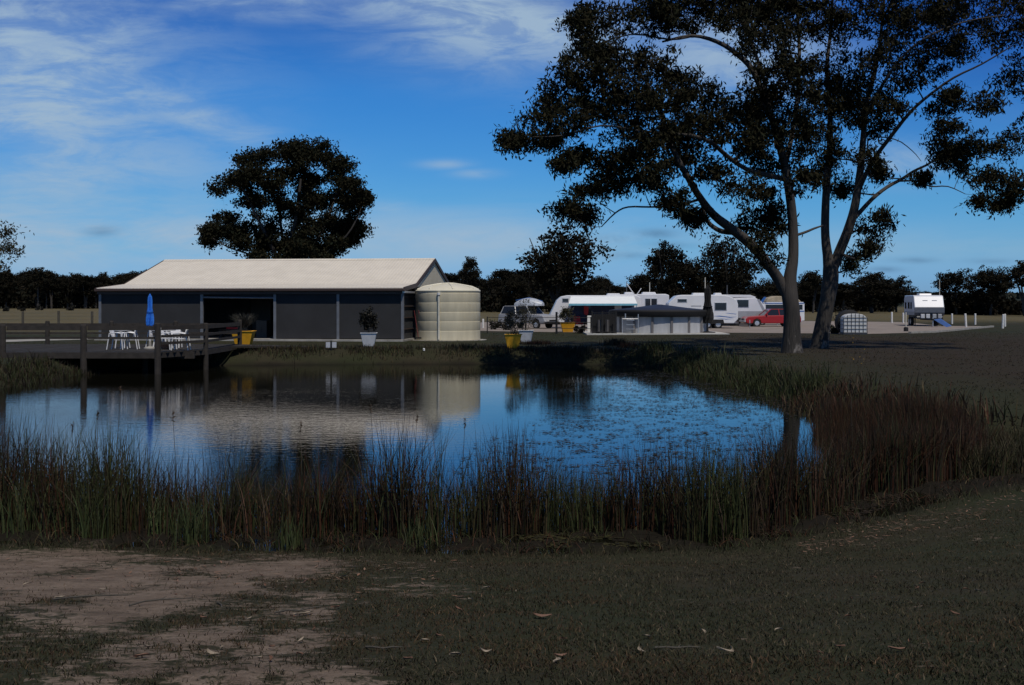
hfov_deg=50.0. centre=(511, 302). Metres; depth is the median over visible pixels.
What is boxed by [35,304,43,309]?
bush
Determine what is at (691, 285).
gum tree
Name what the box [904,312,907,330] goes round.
tap post
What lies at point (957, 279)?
gum tree
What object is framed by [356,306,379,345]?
planter
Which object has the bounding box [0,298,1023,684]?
ground
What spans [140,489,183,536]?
sedge tuft
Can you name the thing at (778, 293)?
gum tree
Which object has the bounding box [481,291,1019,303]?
distant forest
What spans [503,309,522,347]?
planter
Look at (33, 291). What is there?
gum tree
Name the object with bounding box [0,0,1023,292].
sky
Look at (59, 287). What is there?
gum tree
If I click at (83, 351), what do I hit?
timber deck
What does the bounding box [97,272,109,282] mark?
gum tree
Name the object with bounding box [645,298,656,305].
window
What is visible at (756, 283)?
gum tree
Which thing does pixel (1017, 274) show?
gum tree
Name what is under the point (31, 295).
undergrowth
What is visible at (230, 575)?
leaf litter
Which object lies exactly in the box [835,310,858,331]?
rolled cover
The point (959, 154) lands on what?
gum tree
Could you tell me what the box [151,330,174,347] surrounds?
patio table
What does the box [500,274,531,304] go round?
gum tree
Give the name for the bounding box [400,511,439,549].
sedge tuft
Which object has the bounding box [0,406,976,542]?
reed bed
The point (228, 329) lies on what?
bench
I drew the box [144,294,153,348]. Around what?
patio umbrella
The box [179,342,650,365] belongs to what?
bank grass
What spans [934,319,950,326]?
ground mat
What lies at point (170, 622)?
lawn grass
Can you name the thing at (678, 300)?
window
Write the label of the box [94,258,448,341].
farm shed
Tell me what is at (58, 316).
paddock fence
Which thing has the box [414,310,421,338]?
broom
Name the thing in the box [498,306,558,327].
four wheel drive
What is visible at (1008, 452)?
inlet grass
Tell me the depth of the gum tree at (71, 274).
433.64 m
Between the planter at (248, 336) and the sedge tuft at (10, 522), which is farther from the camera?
the planter at (248, 336)
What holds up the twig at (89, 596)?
on the ground at (98, 614)
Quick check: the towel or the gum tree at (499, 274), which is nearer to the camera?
the towel
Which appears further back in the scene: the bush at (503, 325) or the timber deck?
the bush at (503, 325)
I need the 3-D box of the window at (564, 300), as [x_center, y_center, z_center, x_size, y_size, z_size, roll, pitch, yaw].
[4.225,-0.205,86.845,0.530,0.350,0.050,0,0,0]
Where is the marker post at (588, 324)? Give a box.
[587,316,590,331]
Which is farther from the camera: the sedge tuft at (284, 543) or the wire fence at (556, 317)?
the wire fence at (556, 317)
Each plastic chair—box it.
[106,330,127,349]
[120,330,139,348]
[145,330,164,346]
[161,330,176,349]
[166,330,182,347]
[171,329,190,349]
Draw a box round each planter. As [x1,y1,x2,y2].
[231,313,258,344]
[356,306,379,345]
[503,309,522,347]
[513,298,537,341]
[558,306,575,331]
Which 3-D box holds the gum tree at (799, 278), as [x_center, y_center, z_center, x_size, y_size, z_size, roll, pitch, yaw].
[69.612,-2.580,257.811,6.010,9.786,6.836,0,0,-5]
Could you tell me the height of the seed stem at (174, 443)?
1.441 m
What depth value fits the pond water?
25.13 m
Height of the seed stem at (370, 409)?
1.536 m
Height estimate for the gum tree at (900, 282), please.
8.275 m
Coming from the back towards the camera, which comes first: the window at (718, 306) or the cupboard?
the window at (718, 306)
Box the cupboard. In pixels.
[256,320,269,337]
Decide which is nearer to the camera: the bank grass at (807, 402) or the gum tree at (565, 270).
the bank grass at (807, 402)
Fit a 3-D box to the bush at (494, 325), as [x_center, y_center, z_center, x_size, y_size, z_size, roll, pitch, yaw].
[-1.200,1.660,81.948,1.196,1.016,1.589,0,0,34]
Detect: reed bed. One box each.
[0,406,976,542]
[799,383,1001,494]
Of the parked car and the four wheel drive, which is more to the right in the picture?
the parked car
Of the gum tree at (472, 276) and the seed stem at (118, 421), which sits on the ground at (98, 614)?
the gum tree at (472, 276)
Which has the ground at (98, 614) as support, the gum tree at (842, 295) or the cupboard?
the gum tree at (842, 295)
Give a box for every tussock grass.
[520,339,555,344]
[595,337,633,345]
[617,341,643,347]
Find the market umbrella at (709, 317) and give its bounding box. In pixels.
[703,285,714,332]
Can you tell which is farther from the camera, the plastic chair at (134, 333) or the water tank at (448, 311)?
the water tank at (448, 311)
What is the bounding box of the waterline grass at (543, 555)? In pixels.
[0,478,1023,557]
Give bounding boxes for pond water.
[0,364,942,554]
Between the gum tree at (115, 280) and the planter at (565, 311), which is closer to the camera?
the planter at (565, 311)
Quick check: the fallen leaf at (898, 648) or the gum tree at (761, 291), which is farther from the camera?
the gum tree at (761, 291)
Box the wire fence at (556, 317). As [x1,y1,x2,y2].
[487,312,590,333]
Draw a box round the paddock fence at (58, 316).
[22,311,92,322]
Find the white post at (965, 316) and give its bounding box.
[964,314,966,326]
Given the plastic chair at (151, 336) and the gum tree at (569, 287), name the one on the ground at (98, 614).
the gum tree at (569, 287)
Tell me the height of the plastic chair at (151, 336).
0.867 m
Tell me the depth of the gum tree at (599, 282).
260.66 m
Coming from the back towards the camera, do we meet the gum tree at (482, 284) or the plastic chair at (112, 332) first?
the gum tree at (482, 284)
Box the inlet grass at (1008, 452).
[952,423,1023,478]
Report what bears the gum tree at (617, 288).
on the ground at (98, 614)
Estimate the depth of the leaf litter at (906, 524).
12.17 m
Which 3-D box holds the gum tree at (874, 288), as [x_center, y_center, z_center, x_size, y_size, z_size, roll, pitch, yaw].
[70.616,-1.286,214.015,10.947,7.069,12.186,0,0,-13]
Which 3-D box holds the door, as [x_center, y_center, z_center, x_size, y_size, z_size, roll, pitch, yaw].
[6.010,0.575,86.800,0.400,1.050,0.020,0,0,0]
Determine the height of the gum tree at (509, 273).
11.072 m
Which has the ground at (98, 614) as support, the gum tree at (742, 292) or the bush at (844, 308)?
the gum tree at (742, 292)
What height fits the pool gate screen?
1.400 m
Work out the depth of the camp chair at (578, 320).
85.90 m
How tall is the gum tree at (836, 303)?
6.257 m
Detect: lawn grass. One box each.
[0,507,1023,684]
[1,331,1023,430]
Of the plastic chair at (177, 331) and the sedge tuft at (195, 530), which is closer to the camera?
the sedge tuft at (195, 530)
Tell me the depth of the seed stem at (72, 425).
12.84 m
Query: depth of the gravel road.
84.60 m
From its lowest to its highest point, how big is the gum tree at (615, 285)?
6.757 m
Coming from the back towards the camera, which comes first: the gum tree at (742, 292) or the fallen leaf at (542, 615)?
the gum tree at (742, 292)
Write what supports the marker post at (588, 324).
on the ground at (98, 614)
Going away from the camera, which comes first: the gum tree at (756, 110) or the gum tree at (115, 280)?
the gum tree at (756, 110)
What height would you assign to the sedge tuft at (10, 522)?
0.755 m
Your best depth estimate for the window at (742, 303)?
93.83 m
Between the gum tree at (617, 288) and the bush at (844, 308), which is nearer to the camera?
the bush at (844, 308)
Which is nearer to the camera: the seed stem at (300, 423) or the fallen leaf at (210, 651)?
the fallen leaf at (210, 651)
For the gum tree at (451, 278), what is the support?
on the ground at (98, 614)
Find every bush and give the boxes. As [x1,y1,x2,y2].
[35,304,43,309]
[66,304,75,310]
[488,319,502,329]
[498,318,515,329]
[573,324,585,333]
[830,325,838,332]
[832,305,855,319]
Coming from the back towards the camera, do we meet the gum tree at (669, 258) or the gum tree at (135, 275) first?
the gum tree at (135, 275)
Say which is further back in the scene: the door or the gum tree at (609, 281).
the gum tree at (609, 281)
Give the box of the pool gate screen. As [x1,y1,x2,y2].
[591,311,616,332]
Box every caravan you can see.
[549,284,641,324]
[620,282,668,305]
[666,277,751,327]
[726,295,777,325]
[904,280,944,326]
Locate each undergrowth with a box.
[0,282,98,308]
[476,285,894,311]
[943,295,1022,314]
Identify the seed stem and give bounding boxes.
[70,422,73,471]
[96,412,99,447]
[115,386,121,477]
[171,411,177,506]
[299,421,302,467]
[369,404,374,479]
[460,418,465,522]
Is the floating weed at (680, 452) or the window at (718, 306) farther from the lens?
the window at (718, 306)
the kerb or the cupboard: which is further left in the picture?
the cupboard
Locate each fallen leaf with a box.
[207,648,218,653]
[533,613,551,616]
[717,646,733,651]
[888,646,904,649]
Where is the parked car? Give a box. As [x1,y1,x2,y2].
[739,309,801,326]
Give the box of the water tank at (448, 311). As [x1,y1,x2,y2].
[414,282,486,340]
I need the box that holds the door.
[585,306,590,316]
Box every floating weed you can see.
[440,370,803,485]
[515,523,667,547]
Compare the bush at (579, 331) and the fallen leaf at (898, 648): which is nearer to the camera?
the fallen leaf at (898, 648)
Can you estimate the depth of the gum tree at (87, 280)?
373.68 m
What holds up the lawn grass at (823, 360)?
on the ground at (98, 614)
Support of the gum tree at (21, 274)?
on the ground at (98, 614)
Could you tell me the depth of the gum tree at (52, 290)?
378.13 m
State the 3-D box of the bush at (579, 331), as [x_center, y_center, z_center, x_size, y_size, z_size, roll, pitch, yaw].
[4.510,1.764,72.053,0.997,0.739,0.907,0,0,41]
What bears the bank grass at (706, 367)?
on the ground at (98, 614)
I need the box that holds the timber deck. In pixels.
[0,320,312,374]
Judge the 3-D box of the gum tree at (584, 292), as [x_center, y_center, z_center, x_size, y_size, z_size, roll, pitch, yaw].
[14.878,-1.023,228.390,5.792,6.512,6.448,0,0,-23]
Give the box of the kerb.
[908,326,993,332]
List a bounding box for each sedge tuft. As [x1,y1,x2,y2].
[0,467,58,537]
[29,484,115,540]
[33,466,91,530]
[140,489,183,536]
[167,485,222,549]
[275,508,314,550]
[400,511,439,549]
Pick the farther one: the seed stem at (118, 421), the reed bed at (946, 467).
the reed bed at (946, 467)
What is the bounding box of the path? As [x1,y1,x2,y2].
[6,339,79,341]
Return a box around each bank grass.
[0,349,98,389]
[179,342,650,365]
[625,338,841,398]
[762,369,1023,442]
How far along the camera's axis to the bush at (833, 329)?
70.23 m
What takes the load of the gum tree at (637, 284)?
on the ground at (98, 614)
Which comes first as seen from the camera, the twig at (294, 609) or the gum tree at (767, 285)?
the twig at (294, 609)
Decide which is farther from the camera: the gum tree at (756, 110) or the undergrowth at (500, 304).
the undergrowth at (500, 304)
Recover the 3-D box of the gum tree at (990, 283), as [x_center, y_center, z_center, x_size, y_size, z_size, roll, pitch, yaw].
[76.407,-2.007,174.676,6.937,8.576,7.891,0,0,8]
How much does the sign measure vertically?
0.620 m
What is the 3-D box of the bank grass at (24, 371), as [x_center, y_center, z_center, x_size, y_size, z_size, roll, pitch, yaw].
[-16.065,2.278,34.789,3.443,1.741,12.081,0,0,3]
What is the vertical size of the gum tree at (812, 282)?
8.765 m
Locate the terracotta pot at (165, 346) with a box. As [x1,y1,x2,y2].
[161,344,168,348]
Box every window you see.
[562,298,568,302]
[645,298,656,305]
[677,299,686,302]
[714,302,726,310]
[737,299,748,307]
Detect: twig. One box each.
[53,592,131,599]
[129,596,192,605]
[274,606,319,613]
[365,646,400,648]
[655,644,699,648]
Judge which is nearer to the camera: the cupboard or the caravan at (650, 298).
the cupboard
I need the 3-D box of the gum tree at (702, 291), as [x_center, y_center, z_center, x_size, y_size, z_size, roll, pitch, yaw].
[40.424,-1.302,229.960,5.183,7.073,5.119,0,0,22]
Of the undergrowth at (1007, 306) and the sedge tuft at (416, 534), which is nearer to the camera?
the sedge tuft at (416, 534)
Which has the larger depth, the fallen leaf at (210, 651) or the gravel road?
the gravel road
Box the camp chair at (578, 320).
[573,316,581,325]
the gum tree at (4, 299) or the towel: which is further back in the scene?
the gum tree at (4, 299)
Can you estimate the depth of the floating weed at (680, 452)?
23.23 m
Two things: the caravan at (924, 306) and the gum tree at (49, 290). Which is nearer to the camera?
the caravan at (924, 306)
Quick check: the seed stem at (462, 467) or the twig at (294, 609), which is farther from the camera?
the seed stem at (462, 467)
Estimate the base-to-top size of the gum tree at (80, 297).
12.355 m
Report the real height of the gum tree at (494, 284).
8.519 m
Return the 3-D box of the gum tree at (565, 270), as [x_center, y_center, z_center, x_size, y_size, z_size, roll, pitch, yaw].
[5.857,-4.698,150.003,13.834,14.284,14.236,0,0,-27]
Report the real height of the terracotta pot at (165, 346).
0.260 m
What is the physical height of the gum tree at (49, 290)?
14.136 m
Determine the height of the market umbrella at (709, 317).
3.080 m
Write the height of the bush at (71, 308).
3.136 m
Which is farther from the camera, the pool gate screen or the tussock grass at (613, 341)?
the pool gate screen
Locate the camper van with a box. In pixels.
[760,296,803,324]
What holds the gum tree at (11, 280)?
on the ground at (98, 614)
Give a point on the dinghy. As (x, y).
(537, 302)
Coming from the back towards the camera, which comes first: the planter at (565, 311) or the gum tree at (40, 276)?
the gum tree at (40, 276)
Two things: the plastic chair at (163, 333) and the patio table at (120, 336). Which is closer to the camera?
the plastic chair at (163, 333)
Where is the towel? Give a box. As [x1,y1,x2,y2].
[584,306,588,314]
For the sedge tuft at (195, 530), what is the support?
on the ground at (98, 614)
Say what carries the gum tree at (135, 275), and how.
on the ground at (98, 614)
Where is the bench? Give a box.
[219,327,251,337]
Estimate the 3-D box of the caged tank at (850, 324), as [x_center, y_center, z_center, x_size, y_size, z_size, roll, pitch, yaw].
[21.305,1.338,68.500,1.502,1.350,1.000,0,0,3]
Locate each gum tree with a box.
[0,220,33,275]
[0,268,19,306]
[0,270,18,306]
[17,271,33,303]
[18,267,55,308]
[24,287,40,306]
[36,269,54,308]
[41,270,60,308]
[53,274,77,307]
[64,275,104,308]
[68,272,82,278]
[70,274,96,302]
[92,275,104,308]
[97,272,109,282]
[100,275,125,286]
[101,275,108,285]
[121,272,131,279]
[129,271,141,279]
[192,134,377,258]
[444,273,468,284]
[457,256,482,285]
[468,280,489,289]
[482,275,504,311]
[483,268,513,300]
[488,0,840,352]
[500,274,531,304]
[502,269,537,289]
[512,219,615,302]
[555,280,577,294]
[571,283,594,294]
[582,275,610,291]
[593,274,613,287]
[598,284,628,292]
[610,285,623,292]
[624,272,657,293]
[640,239,697,297]
[671,257,711,296]
[693,231,762,294]
[696,282,714,294]
[717,284,753,294]
[733,277,760,289]
[745,288,772,296]
[757,277,776,295]
[774,282,807,301]
[778,0,1023,348]
[797,270,822,312]
[797,272,820,291]
[799,289,820,311]
[813,291,851,311]
[835,282,859,308]
[845,278,898,312]
[851,271,885,285]
[877,275,919,311]
[930,268,976,314]
[966,265,1013,314]
[1000,260,1023,315]
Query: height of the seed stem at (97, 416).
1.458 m
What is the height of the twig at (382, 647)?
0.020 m
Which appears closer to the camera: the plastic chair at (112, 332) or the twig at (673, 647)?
the twig at (673, 647)
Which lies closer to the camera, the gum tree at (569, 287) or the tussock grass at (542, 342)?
the tussock grass at (542, 342)
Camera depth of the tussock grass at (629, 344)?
49.08 m
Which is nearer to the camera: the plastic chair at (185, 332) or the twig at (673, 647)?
the twig at (673, 647)
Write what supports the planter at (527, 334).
on the ground at (98, 614)
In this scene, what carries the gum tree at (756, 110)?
on the ground at (98, 614)
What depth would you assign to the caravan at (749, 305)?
93.85 m
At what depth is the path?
59.41 m
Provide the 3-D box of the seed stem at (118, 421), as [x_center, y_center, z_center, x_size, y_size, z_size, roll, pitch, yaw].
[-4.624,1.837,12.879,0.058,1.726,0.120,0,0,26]
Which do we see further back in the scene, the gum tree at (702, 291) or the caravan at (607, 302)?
the gum tree at (702, 291)
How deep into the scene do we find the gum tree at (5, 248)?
59.18 m
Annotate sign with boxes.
[326,341,336,350]
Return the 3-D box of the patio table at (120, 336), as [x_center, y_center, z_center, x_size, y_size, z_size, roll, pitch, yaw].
[-15.537,1.439,43.800,0.720,0.728,0.720,0,0,0]
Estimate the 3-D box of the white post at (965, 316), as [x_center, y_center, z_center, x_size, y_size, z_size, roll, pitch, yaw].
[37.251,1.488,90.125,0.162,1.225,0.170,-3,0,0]
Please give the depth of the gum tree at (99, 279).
383.65 m
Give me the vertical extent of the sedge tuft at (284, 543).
0.449 m
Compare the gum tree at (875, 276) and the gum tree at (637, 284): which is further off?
the gum tree at (875, 276)
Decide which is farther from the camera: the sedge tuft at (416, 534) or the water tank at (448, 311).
the water tank at (448, 311)
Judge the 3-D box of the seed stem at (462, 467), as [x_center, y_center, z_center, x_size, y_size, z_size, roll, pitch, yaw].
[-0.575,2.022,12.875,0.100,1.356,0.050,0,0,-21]
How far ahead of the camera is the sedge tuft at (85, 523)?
12.03 m
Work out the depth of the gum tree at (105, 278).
401.92 m
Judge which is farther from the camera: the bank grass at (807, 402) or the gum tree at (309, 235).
the gum tree at (309, 235)
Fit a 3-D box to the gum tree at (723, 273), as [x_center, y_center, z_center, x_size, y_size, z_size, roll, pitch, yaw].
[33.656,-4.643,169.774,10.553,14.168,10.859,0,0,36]
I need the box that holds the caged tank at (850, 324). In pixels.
[839,314,867,334]
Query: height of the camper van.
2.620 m
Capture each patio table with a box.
[114,330,131,347]
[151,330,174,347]
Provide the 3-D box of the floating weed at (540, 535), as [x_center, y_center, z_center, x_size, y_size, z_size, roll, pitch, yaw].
[0.885,2.588,12.250,2.006,0.012,1.382,0,0,0]
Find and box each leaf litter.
[1,550,470,599]
[800,489,1023,553]
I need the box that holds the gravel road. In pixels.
[480,321,980,333]
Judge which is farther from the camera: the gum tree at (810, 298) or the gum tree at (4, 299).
the gum tree at (4, 299)
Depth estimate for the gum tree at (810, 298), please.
240.59 m
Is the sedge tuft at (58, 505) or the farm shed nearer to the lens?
the sedge tuft at (58, 505)
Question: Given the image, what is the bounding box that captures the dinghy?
[514,297,543,305]
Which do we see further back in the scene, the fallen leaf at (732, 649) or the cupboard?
the cupboard
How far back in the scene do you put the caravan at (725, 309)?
84.83 m
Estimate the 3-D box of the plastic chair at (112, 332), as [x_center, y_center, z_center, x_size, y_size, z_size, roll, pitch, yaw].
[-15.318,1.369,42.600,0.650,0.867,0.600,0,0,0]

